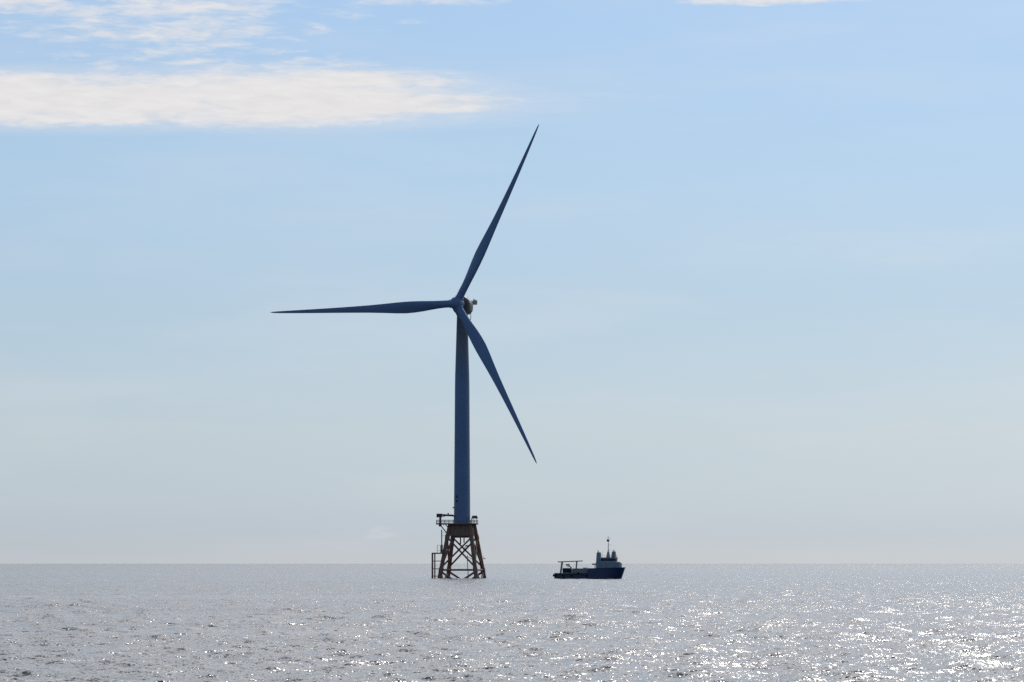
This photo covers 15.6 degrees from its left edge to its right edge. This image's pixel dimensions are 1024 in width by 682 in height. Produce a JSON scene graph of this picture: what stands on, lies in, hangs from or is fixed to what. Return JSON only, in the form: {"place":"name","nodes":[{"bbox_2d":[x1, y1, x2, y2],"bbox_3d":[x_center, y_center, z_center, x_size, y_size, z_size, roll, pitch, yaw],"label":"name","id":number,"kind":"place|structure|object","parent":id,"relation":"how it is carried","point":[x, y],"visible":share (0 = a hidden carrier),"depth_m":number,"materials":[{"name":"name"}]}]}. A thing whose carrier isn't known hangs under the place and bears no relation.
{"place":"outdoors","nodes":[
{"label":"outdoors","id":0,"kind":"place"},
{"bbox_2d":[0,564,1023,681],"bbox_3d":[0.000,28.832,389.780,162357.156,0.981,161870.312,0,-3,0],"label":"sea","id":1,"kind":"structure","parent":0,"point":[507,623],"depth_m":341.82,"materials":[{"name":"grey liquid"}]},
{"bbox_2d":[432,516,485,577],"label":"jacket foundation","id":2,"kind":"object","parent":1,"relation":"in","point":[462,530],"visible":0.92,"depth_m":1394.10,"materials":[{"name":"metal"}]},
{"bbox_2d":[270,125,538,522],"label":"wind turbine","id":3,"kind":"object","parent":2,"relation":"on","point":[460,304],"visible":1,"depth_m":1397.40,"materials":[{"name":"paint"}]},
{"bbox_2d":[436,513,454,526],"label":"deck crane","id":4,"kind":"object","parent":2,"relation":"on","point":[441,515],"visible":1,"depth_m":1397.01,"materials":[{"name":"black paint"}]},
{"bbox_2d":[553,539,625,578],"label":"work boat","id":5,"kind":"object","parent":1,"relation":"on","point":[608,567],"visible":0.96,"depth_m":1343.07,"materials":[{"name":"blue paint"}]},
{"bbox_2d":[0,0,1023,563],"label":"sky","id":6,"kind":"structure","parent":0,"point":[747,287],"materials":[{"name":"blue"}]}
]}

